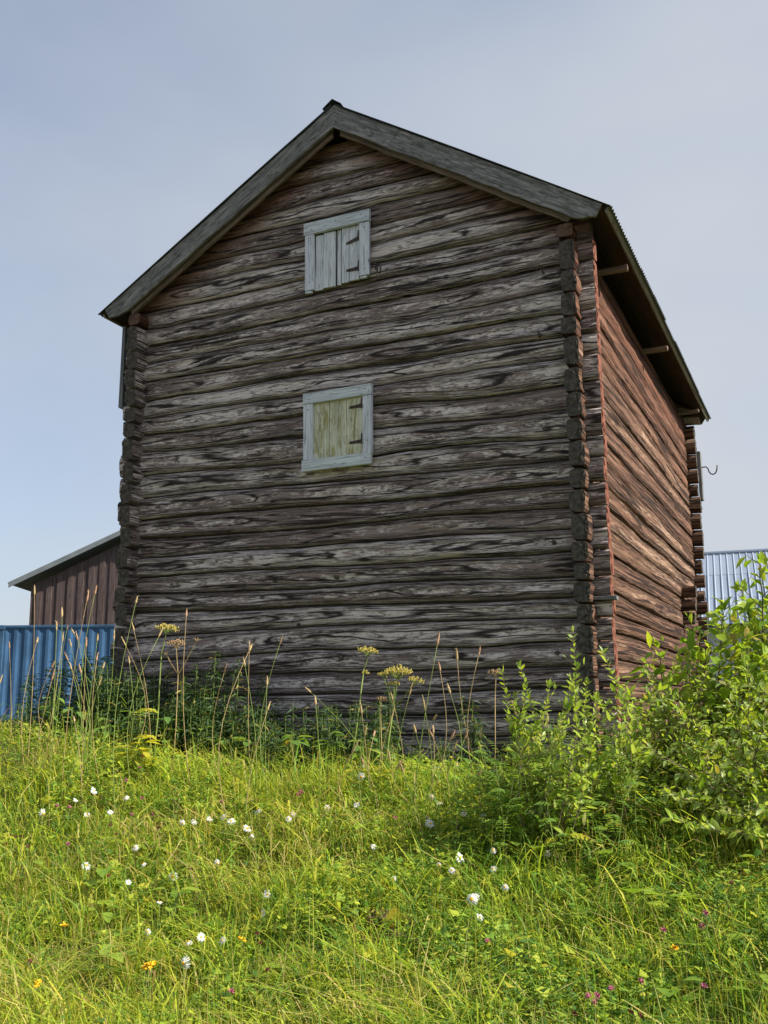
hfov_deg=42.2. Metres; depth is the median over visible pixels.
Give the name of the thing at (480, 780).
tansy plant
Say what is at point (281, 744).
fireweed plant
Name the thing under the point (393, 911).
dock plant
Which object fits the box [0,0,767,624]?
sky
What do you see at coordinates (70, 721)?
fireweed plant
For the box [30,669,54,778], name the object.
grass stalk
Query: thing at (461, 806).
tansy plant
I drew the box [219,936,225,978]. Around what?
oxeye daisy
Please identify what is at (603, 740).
tansy plant
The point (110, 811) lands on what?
oxeye daisy
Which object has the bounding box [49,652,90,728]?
fireweed plant
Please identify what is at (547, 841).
rowan seedling
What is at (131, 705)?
grass stalk
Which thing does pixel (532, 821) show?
tansy plant
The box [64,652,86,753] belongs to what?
grass stalk
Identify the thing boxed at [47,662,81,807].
grass stalk
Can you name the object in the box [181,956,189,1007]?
oxeye daisy
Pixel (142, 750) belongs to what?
yellowing herb
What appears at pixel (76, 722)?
shade herb
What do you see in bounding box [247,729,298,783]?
fireweed plant
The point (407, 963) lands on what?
dock plant
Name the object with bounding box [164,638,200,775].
umbel plant
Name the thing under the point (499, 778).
tansy plant
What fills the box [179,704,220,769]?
fireweed plant
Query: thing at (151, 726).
fireweed plant
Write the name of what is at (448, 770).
grass stalk
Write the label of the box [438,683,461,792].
grass stalk
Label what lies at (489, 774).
tansy plant
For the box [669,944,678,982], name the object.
hawkbit flower
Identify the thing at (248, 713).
grass stalk
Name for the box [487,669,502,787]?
umbel plant
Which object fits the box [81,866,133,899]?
lady mantle
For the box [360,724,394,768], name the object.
fireweed plant
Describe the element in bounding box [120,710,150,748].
shade herb
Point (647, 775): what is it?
tansy plant
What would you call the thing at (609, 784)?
tansy plant
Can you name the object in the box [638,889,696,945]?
lady mantle
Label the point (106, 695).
fireweed plant
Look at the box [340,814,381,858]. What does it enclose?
lady mantle
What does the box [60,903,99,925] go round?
lady mantle
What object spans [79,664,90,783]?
grass stalk
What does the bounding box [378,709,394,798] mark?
grass stalk
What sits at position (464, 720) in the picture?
grass stalk
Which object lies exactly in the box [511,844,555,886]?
dock plant
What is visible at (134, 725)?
fireweed plant
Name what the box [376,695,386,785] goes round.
umbel plant
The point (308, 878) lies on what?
lady mantle
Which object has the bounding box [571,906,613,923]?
lady mantle
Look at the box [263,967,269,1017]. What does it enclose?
withered clover
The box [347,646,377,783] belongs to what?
umbel plant
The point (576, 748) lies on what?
tansy plant
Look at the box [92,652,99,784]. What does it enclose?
grass stalk
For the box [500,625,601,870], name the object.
young willow
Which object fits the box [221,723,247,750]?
fireweed plant
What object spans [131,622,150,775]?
grass stalk
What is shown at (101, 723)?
fireweed plant
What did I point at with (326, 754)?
shade herb
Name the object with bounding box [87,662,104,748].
grass stalk
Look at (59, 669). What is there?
grass stalk
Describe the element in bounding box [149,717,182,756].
shade herb
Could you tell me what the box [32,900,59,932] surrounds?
lady mantle
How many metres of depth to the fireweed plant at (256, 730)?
9.80 m
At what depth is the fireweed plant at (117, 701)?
10.84 m
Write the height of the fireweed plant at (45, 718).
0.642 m
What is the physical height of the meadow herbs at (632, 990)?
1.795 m
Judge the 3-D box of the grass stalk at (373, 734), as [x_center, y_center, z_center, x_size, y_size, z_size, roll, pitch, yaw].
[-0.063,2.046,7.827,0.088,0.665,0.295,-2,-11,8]
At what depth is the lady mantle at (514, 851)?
6.30 m
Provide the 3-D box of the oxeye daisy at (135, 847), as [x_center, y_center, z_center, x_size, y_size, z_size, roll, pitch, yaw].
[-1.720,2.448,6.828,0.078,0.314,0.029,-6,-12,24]
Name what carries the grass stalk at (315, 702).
on the ground at (260, 867)
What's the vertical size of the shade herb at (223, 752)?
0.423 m
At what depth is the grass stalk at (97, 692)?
9.38 m
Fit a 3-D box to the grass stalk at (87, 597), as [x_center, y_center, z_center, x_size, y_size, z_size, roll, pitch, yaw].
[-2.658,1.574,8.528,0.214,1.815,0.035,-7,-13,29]
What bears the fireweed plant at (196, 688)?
on the ground at (260, 867)
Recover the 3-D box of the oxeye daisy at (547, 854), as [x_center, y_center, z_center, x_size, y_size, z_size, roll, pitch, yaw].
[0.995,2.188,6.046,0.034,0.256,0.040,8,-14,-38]
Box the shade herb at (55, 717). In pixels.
[37,697,68,730]
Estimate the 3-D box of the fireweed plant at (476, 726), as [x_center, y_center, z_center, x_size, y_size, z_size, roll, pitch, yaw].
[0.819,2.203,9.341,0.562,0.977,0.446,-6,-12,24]
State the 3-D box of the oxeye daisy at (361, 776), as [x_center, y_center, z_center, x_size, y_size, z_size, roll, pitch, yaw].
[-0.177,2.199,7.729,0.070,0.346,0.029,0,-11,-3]
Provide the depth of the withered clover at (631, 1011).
4.29 m
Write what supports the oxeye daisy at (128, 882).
on the ground at (260, 867)
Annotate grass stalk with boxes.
[7,641,16,736]
[21,637,37,786]
[26,585,39,775]
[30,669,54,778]
[38,659,56,742]
[42,632,63,775]
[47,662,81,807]
[49,608,62,759]
[49,622,57,778]
[53,625,67,718]
[61,590,88,793]
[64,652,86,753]
[65,640,78,770]
[71,628,98,752]
[72,716,81,814]
[74,637,86,776]
[76,633,89,782]
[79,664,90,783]
[81,585,101,752]
[81,635,97,764]
[84,677,101,774]
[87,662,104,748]
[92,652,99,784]
[95,629,114,751]
[112,637,145,756]
[113,595,138,806]
[114,656,132,773]
[127,627,163,797]
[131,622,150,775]
[183,609,191,799]
[212,664,234,775]
[218,644,251,838]
[243,656,256,811]
[245,702,270,820]
[248,640,252,776]
[260,635,282,792]
[265,677,268,816]
[305,687,368,813]
[313,695,321,802]
[339,739,358,817]
[358,755,381,825]
[359,725,377,825]
[360,702,372,803]
[368,729,375,804]
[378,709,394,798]
[385,760,401,814]
[388,750,417,811]
[390,693,404,786]
[394,683,415,775]
[399,761,422,839]
[402,723,420,790]
[411,632,439,820]
[411,715,442,807]
[420,731,454,821]
[422,661,446,806]
[422,695,432,803]
[429,725,437,801]
[429,730,449,818]
[429,769,484,847]
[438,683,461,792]
[442,740,457,807]
[454,729,468,801]
[456,648,495,813]
[467,646,481,782]
[478,729,483,832]
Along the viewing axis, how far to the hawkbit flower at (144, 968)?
5.16 m
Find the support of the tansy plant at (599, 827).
on the ground at (260, 867)
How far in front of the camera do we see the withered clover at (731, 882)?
5.25 m
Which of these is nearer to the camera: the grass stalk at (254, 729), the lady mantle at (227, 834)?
the lady mantle at (227, 834)
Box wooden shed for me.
[8,530,120,624]
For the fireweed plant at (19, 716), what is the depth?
10.67 m
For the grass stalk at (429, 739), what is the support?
on the ground at (260, 867)
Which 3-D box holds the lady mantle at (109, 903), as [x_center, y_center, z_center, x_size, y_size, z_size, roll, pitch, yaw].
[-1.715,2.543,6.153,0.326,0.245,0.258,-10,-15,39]
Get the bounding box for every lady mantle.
[15,860,54,889]
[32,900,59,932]
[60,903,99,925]
[80,898,121,936]
[80,945,137,991]
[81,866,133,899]
[132,963,164,990]
[134,841,175,866]
[149,886,200,934]
[162,791,191,825]
[211,824,240,846]
[229,795,268,820]
[237,838,278,853]
[283,913,327,938]
[292,867,324,898]
[294,850,335,868]
[303,783,335,801]
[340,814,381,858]
[343,791,377,814]
[359,832,389,852]
[382,783,408,807]
[432,864,496,892]
[439,840,479,877]
[489,846,523,865]
[503,826,546,878]
[534,901,581,944]
[561,874,590,906]
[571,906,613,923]
[583,936,629,988]
[598,850,653,893]
[605,887,672,932]
[638,835,690,874]
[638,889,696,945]
[650,977,706,1022]
[729,985,767,1017]
[732,958,767,1015]
[738,843,767,895]
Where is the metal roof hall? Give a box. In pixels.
[696,548,767,727]
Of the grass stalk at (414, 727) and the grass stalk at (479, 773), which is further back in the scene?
the grass stalk at (414, 727)
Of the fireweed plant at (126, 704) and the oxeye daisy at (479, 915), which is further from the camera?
the fireweed plant at (126, 704)
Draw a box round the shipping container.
[0,624,114,720]
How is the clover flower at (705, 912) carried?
on the ground at (260, 867)
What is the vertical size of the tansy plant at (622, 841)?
0.754 m
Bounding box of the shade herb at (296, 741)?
[271,734,313,780]
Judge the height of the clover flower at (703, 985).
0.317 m
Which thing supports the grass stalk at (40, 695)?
on the ground at (260, 867)
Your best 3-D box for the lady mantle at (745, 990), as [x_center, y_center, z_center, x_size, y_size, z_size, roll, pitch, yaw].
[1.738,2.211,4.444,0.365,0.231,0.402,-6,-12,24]
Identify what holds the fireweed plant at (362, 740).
on the ground at (260, 867)
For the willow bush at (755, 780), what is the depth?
6.33 m
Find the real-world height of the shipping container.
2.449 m
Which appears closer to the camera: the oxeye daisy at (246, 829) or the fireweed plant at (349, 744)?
the oxeye daisy at (246, 829)
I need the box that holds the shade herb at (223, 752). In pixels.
[213,736,250,764]
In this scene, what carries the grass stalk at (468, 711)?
on the ground at (260, 867)
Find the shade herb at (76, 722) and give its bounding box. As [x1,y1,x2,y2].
[56,707,92,744]
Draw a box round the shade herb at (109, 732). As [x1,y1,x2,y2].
[92,718,124,756]
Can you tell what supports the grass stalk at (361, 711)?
on the ground at (260, 867)
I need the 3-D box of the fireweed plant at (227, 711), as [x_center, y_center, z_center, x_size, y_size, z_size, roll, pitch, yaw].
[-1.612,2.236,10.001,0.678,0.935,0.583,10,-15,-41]
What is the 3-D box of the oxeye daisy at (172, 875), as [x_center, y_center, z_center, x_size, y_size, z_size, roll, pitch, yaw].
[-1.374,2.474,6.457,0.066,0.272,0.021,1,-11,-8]
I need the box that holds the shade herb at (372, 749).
[348,737,382,775]
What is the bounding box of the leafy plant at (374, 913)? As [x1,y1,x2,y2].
[362,907,429,951]
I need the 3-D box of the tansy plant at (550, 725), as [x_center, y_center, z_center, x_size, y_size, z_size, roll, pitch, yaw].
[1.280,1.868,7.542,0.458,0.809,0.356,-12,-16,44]
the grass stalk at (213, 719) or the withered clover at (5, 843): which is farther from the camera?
the grass stalk at (213, 719)
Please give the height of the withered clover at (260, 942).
0.292 m
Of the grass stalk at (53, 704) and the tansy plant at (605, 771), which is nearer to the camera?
the tansy plant at (605, 771)
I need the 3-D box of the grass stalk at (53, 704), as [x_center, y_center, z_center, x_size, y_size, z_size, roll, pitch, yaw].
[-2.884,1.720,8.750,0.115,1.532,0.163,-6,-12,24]
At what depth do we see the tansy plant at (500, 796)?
6.83 m
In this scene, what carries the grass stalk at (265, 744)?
on the ground at (260, 867)
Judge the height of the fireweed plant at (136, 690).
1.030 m
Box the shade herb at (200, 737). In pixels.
[186,725,215,771]
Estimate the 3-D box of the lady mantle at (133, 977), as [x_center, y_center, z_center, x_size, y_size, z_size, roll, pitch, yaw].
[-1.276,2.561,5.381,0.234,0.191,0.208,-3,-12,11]
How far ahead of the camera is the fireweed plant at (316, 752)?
9.25 m
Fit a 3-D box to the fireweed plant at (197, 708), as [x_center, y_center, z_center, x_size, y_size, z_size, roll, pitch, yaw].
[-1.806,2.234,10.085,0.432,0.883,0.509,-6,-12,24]
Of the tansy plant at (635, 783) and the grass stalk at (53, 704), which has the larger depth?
the grass stalk at (53, 704)
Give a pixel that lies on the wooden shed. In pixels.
(66, 583)
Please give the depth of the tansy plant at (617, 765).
6.83 m
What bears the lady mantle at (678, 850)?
on the ground at (260, 867)
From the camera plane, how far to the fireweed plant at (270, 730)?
9.72 m
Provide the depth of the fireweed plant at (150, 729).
10.04 m
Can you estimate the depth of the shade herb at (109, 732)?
10.02 m
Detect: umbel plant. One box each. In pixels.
[133,623,179,776]
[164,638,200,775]
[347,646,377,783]
[367,664,423,788]
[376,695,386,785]
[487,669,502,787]
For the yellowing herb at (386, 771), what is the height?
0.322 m
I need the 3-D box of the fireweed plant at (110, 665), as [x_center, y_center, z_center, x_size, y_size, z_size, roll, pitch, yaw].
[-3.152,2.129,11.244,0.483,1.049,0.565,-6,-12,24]
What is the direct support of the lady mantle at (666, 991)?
on the ground at (260, 867)
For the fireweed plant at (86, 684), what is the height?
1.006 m
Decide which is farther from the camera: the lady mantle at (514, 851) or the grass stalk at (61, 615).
the grass stalk at (61, 615)
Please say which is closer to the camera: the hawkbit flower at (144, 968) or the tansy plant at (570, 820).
the hawkbit flower at (144, 968)
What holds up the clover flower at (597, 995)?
on the ground at (260, 867)
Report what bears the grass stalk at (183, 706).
on the ground at (260, 867)
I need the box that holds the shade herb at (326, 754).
[310,725,346,778]
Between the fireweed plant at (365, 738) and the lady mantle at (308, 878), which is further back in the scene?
the fireweed plant at (365, 738)
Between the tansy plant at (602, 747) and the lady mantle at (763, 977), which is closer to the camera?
the lady mantle at (763, 977)
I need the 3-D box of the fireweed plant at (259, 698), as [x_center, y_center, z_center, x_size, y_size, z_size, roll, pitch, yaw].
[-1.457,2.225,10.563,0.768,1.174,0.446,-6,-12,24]
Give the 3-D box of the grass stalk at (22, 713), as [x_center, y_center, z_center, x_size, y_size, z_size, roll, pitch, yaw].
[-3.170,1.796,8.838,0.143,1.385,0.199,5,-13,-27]
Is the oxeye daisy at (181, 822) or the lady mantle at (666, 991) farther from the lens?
the oxeye daisy at (181, 822)
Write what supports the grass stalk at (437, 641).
on the ground at (260, 867)
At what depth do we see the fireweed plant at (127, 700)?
11.17 m
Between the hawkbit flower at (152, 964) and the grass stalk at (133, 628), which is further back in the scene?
the grass stalk at (133, 628)
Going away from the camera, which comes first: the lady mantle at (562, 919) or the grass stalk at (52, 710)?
the lady mantle at (562, 919)
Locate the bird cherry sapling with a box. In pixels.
[628,551,767,780]
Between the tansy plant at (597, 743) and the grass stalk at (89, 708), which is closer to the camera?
the tansy plant at (597, 743)
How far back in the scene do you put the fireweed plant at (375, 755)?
9.33 m
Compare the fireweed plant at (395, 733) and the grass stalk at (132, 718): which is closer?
the grass stalk at (132, 718)
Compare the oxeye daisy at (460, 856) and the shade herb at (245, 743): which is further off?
the shade herb at (245, 743)
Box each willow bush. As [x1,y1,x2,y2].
[574,645,761,814]
[640,653,767,869]
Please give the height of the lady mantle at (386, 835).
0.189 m
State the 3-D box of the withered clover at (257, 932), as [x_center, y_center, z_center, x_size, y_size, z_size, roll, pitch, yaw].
[-0.689,2.404,5.313,0.047,0.318,0.025,-6,-12,24]
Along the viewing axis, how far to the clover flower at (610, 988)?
4.43 m
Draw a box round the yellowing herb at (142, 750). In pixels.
[114,736,160,781]
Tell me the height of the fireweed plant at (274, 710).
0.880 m
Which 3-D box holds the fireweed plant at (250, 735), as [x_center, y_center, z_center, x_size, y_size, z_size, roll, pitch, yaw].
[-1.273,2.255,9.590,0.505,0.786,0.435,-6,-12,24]
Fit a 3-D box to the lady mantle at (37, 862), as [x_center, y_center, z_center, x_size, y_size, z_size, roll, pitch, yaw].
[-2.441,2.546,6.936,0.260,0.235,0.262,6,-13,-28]
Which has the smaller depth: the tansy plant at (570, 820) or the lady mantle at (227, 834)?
the tansy plant at (570, 820)
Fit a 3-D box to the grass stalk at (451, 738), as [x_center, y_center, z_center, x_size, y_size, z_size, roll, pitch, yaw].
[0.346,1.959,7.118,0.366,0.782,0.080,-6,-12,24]
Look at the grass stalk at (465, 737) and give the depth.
7.62 m
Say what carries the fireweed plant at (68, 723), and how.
on the ground at (260, 867)
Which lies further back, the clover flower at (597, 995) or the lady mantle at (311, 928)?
the lady mantle at (311, 928)
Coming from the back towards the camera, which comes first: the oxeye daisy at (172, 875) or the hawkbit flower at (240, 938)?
the oxeye daisy at (172, 875)
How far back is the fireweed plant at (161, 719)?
10.49 m
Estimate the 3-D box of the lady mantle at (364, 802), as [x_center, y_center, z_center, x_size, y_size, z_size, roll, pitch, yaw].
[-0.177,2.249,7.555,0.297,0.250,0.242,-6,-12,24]
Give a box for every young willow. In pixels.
[496,661,572,846]
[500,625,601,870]
[567,646,648,859]
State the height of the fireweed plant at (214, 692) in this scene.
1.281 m
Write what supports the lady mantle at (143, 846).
on the ground at (260, 867)
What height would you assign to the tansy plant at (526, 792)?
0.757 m
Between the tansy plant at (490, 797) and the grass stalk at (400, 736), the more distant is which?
the grass stalk at (400, 736)
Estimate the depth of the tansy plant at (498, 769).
7.28 m
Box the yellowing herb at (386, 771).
[377,769,418,792]
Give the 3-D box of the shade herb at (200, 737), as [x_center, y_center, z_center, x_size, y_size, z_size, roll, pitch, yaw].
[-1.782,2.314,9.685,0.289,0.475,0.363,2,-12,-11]
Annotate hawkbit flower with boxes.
[33,979,41,1019]
[60,921,68,962]
[140,963,146,1013]
[143,962,150,1001]
[147,961,156,1003]
[237,935,245,978]
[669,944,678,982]
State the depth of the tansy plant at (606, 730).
7.47 m
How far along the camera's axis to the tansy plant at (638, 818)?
6.45 m
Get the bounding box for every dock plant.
[170,905,223,938]
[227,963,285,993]
[356,902,439,928]
[401,956,445,983]
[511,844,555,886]
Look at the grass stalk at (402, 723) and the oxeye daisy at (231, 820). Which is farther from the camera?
the grass stalk at (402, 723)
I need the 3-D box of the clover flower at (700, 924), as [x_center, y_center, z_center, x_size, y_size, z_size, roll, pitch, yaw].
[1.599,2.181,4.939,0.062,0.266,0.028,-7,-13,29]
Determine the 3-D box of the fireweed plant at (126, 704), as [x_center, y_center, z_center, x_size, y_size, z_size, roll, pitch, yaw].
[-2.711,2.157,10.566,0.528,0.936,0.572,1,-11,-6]
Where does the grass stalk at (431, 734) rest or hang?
on the ground at (260, 867)
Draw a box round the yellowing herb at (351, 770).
[336,769,376,797]
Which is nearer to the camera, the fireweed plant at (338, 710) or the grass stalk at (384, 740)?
the grass stalk at (384, 740)
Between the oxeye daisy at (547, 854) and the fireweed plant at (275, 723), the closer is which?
the oxeye daisy at (547, 854)
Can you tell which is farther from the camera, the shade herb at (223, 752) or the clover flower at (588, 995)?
the shade herb at (223, 752)
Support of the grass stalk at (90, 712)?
on the ground at (260, 867)
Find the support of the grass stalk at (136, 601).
on the ground at (260, 867)
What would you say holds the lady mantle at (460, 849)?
on the ground at (260, 867)
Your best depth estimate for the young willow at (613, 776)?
6.58 m
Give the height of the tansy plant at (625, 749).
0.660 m
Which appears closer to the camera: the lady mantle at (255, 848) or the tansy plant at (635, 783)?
the tansy plant at (635, 783)
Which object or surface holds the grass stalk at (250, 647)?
on the ground at (260, 867)
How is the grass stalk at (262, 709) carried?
on the ground at (260, 867)
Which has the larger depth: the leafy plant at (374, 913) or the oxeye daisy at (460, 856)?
the oxeye daisy at (460, 856)
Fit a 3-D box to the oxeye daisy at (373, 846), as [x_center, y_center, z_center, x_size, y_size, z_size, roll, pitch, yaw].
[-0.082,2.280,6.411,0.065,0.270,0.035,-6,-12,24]
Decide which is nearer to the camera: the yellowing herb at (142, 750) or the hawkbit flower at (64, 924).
the hawkbit flower at (64, 924)
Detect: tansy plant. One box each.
[420,769,483,849]
[453,746,512,840]
[458,762,516,857]
[462,752,507,824]
[466,766,512,830]
[466,783,517,855]
[468,770,546,863]
[469,753,517,845]
[470,763,524,837]
[472,756,541,866]
[474,735,530,813]
[481,767,525,836]
[488,751,532,822]
[493,718,560,819]
[493,746,557,841]
[501,784,569,866]
[516,760,579,842]
[521,786,594,880]
[524,725,553,779]
[534,706,579,786]
[534,760,590,866]
[535,768,590,859]
[550,753,606,861]
[561,720,601,773]
[565,778,623,868]
[566,744,611,813]
[570,778,618,830]
[573,709,620,804]
[578,728,615,799]
[579,758,643,799]
[586,771,653,885]
[594,743,649,831]
[597,727,654,813]
[598,727,624,774]
[600,734,637,793]
[602,781,669,853]
[607,752,668,851]
[609,731,643,793]
[622,729,662,803]
[636,770,694,838]
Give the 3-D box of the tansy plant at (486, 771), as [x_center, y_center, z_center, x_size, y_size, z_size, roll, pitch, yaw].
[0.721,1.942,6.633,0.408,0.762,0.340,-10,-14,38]
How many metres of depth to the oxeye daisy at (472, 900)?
5.43 m
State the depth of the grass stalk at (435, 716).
7.49 m
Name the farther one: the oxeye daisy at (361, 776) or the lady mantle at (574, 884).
the oxeye daisy at (361, 776)
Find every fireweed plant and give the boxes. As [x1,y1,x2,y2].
[7,699,47,741]
[15,661,71,738]
[27,672,77,728]
[34,689,68,742]
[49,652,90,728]
[56,704,94,746]
[57,704,77,742]
[65,655,103,729]
[69,692,99,732]
[75,663,129,737]
[76,664,112,723]
[79,663,120,750]
[85,706,129,754]
[90,654,119,723]
[90,681,127,739]
[91,662,156,733]
[106,670,147,749]
[116,673,138,731]
[121,706,172,747]
[124,703,173,748]
[127,723,177,756]
[129,658,173,734]
[129,697,198,756]
[135,682,181,744]
[146,699,201,745]
[158,668,190,732]
[160,697,201,765]
[171,664,215,758]
[178,661,216,735]
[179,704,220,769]
[186,688,221,758]
[193,688,249,769]
[201,649,247,755]
[204,719,252,766]
[217,668,271,745]
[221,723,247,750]
[233,705,268,775]
[238,709,273,778]
[238,721,284,766]
[238,738,301,770]
[246,698,293,760]
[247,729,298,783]
[264,700,335,771]
[271,723,306,753]
[275,707,314,779]
[276,727,290,764]
[295,712,360,770]
[301,729,336,785]
[308,700,363,770]
[312,707,378,777]
[331,724,387,763]
[339,705,385,775]
[341,725,382,759]
[355,686,404,778]
[357,743,400,771]
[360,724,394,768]
[378,698,412,767]
[411,737,466,793]
[447,694,492,786]
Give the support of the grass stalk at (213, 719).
on the ground at (260, 867)
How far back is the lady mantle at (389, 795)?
7.66 m
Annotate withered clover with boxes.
[4,842,7,870]
[252,931,258,981]
[256,940,262,982]
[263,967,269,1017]
[572,1011,577,1023]
[627,1008,633,1022]
[729,880,741,933]
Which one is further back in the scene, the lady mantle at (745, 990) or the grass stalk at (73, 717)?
the grass stalk at (73, 717)
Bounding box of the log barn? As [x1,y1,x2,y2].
[98,99,717,780]
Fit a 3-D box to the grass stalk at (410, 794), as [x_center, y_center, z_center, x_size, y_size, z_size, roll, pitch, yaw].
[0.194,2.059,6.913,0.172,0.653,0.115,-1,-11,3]
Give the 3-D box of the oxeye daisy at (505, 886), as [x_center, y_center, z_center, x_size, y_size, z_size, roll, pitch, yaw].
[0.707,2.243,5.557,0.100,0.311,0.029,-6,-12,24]
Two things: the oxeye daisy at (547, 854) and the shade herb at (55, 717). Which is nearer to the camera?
the oxeye daisy at (547, 854)
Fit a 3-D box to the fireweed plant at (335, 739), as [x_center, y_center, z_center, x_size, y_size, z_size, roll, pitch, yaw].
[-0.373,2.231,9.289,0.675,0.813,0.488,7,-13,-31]
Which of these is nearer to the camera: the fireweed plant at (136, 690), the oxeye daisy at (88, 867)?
the oxeye daisy at (88, 867)
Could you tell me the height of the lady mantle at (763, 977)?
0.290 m
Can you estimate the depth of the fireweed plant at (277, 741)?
9.69 m
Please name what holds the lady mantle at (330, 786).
on the ground at (260, 867)
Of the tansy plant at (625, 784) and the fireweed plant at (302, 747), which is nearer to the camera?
the tansy plant at (625, 784)
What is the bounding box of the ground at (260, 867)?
[0,721,767,1023]
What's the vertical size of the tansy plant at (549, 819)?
0.623 m
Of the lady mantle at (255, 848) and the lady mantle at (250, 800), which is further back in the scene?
the lady mantle at (250, 800)
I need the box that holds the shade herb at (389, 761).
[374,754,406,774]
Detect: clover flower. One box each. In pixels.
[228,988,234,1022]
[484,938,491,972]
[584,992,591,1023]
[591,998,597,1019]
[594,992,599,1022]
[607,985,614,1023]
[638,978,646,1015]
[660,927,666,982]
[698,923,705,945]
[700,983,707,1023]
[703,909,710,955]
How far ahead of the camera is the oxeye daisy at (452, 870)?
5.84 m
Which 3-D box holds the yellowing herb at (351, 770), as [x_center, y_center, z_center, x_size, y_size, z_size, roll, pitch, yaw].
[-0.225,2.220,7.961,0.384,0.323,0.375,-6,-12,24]
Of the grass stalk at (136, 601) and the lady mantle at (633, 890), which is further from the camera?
the grass stalk at (136, 601)
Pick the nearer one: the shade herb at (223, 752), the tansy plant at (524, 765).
the tansy plant at (524, 765)
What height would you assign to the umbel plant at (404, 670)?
1.128 m
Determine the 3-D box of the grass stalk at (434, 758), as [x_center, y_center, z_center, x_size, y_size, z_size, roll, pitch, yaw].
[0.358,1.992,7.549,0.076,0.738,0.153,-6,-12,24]
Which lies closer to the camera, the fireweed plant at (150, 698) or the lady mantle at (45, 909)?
the lady mantle at (45, 909)
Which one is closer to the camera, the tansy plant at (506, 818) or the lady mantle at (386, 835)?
the tansy plant at (506, 818)
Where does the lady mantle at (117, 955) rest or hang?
on the ground at (260, 867)
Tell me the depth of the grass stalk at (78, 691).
9.41 m
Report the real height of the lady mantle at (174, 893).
0.311 m
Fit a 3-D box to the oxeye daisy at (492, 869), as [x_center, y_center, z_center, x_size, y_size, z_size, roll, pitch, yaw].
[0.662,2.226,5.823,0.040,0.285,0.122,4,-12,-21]
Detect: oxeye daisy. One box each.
[38,809,44,837]
[81,862,90,869]
[103,810,113,847]
[119,880,130,928]
[131,845,137,873]
[169,872,177,897]
[179,820,184,856]
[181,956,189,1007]
[197,933,205,984]
[214,859,218,882]
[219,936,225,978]
[226,818,234,853]
[243,824,249,855]
[254,809,260,831]
[357,773,365,793]
[370,844,376,871]
[425,819,434,843]
[448,867,455,907]
[457,852,463,897]
[461,810,466,838]
[466,894,477,941]
[474,913,482,946]
[490,847,496,872]
[490,866,498,907]
[501,884,516,931]
[544,850,549,885]
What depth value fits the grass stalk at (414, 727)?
7.75 m
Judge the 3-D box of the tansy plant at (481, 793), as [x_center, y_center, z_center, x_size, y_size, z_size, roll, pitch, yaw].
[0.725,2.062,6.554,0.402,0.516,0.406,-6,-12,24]
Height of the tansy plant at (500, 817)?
0.786 m
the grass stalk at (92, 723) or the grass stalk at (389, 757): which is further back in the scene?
the grass stalk at (92, 723)
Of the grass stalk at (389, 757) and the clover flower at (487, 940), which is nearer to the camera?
the clover flower at (487, 940)
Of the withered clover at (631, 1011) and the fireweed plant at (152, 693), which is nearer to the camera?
the withered clover at (631, 1011)
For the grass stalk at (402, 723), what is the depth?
8.28 m
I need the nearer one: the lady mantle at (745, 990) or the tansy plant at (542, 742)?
the lady mantle at (745, 990)
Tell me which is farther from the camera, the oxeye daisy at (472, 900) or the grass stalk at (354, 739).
the grass stalk at (354, 739)
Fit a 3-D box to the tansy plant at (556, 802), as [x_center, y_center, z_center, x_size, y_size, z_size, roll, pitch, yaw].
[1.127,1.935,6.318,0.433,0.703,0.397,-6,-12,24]
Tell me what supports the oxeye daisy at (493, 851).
on the ground at (260, 867)
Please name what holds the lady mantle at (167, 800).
on the ground at (260, 867)
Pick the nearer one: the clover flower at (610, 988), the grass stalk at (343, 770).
the clover flower at (610, 988)
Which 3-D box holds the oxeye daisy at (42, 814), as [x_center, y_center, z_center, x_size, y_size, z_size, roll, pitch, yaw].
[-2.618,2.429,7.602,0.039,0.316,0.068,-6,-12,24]
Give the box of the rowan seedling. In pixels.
[536,833,603,878]
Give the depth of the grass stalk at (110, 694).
9.17 m
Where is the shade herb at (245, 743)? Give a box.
[232,737,263,772]
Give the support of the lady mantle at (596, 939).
on the ground at (260, 867)
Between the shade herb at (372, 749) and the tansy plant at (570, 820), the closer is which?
the tansy plant at (570, 820)
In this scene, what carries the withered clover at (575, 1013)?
on the ground at (260, 867)
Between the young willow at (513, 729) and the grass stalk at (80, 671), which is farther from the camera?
the grass stalk at (80, 671)
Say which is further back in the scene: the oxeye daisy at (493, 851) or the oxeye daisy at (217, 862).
the oxeye daisy at (217, 862)
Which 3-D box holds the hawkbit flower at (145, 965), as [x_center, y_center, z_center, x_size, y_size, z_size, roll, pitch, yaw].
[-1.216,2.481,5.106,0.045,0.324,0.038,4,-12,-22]
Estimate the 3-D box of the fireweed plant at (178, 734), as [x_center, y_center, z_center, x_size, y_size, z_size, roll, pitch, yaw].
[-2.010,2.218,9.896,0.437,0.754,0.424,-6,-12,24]
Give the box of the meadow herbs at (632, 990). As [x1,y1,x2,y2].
[0,710,767,1023]
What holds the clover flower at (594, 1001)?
on the ground at (260, 867)
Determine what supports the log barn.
on the ground at (260, 867)
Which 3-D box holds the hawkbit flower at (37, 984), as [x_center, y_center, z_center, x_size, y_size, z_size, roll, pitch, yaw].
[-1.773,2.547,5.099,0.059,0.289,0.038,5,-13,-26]

